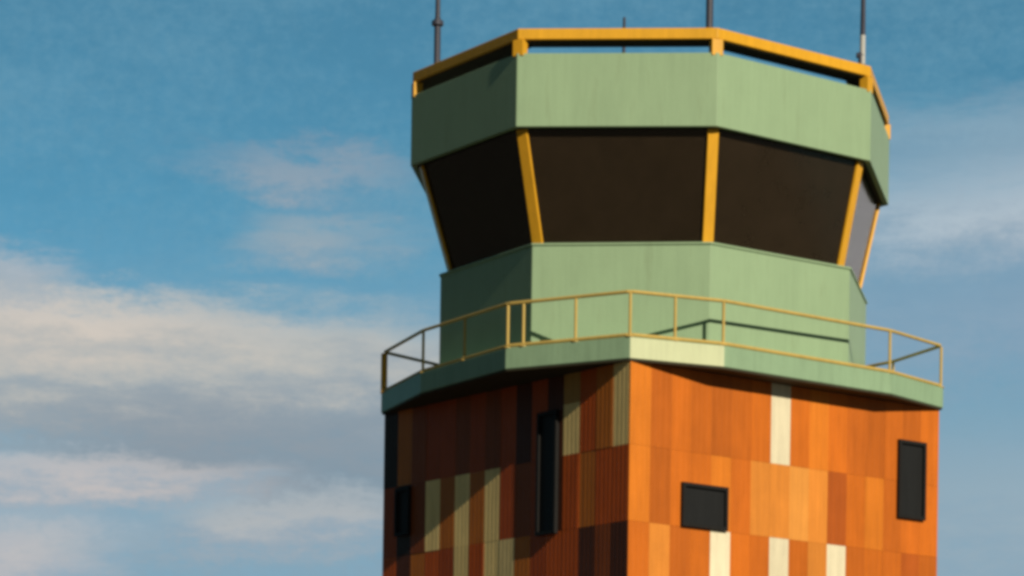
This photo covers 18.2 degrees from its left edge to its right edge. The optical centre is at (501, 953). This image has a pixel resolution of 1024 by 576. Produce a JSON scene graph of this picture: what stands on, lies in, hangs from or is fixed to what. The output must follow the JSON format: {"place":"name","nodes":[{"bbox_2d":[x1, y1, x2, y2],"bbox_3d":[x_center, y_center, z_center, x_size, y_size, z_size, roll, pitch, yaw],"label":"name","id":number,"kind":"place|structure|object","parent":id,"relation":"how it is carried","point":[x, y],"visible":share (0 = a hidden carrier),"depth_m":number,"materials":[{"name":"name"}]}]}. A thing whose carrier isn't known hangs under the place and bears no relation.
{"place":"outdoors","nodes":[
{"label":"outdoors","id":0,"kind":"place"},
{"bbox_2d":[0,0,1023,575],"label":"sky","id":1,"kind":"structure","parent":0,"point":[217,227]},
{"bbox_2d":[380,28,943,575],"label":"control tower","id":2,"kind":"structure","parent":0,"point":[652,326],"depth_m":65.15,"materials":[{"name":"orange paint"}]},
{"bbox_2d":[394,486,410,536],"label":"window","id":3,"kind":"structure","parent":2,"relation":"in","point":[402,496],"depth_m":69.29,"materials":[{"name":"black glass"}]},
{"bbox_2d":[432,0,443,62],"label":"whip antenna","id":4,"kind":"object","parent":2,"relation":"on","point":[437,23],"visible":0.92,"depth_m":67.17,"materials":[{"name":"metal"}]},
{"bbox_2d":[424,132,531,269],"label":"window pane","id":5,"kind":"structure","parent":2,"relation":"in","point":[478,192],"depth_m":66.24,"materials":[{"name":"black glass"}]},
{"bbox_2d":[535,409,558,535],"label":"window","id":6,"kind":"structure","parent":2,"relation":"in","point":[547,427],"depth_m":65.22,"materials":[{"name":"black glass"}]},
{"bbox_2d":[528,129,706,242],"bbox_3d":[2.324,-15.475,64.616,3.693,2.208,0.650,1,0,4],"label":"window pane","id":7,"kind":"structure","parent":2,"relation":"in","point":[592,185],"depth_m":64.57,"materials":[{"name":"black glass"}]},
{"bbox_2d":[622,17,625,52],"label":"whip antenna","id":8,"kind":"object","parent":2,"relation":"on","point":[624,26],"visible":0.14,"depth_m":67.51,"materials":[{"name":"metal"}]},
{"bbox_2d":[680,482,728,531],"bbox_3d":[4.060,-8.980,64.292,1.206,0.880,0.125,1,0,-37],"label":"window","id":9,"kind":"structure","parent":2,"relation":"in","point":[702,506],"depth_m":64.28,"materials":[{"name":"black glass"}]},
{"bbox_2d":[706,0,712,27],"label":"whip antenna","id":10,"kind":"object","parent":2,"relation":"on","point":[709,13],"visible":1,"depth_m":64.17,"materials":[{"name":"metal"}]},
{"bbox_2d":[713,130,855,264],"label":"window pane","id":11,"kind":"structure","parent":2,"relation":"in","point":[771,197],"depth_m":65.57,"materials":[{"name":"black glass"}]},
{"bbox_2d":[844,170,877,284],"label":"window pane","id":12,"kind":"structure","parent":2,"relation":"in","point":[866,204],"depth_m":68.66,"materials":[{"name":"grey glass"}]},
{"bbox_2d":[856,0,865,64],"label":"whip antenna","id":13,"kind":"object","parent":2,"relation":"on","point":[860,55],"visible":0.68,"depth_m":67.03,"materials":[{"name":"metal"}]},
{"bbox_2d":[896,439,926,520],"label":"window","id":14,"kind":"structure","parent":2,"relation":"in","point":[911,455],"depth_m":67.75,"materials":[{"name":"black glass"}]}
]}

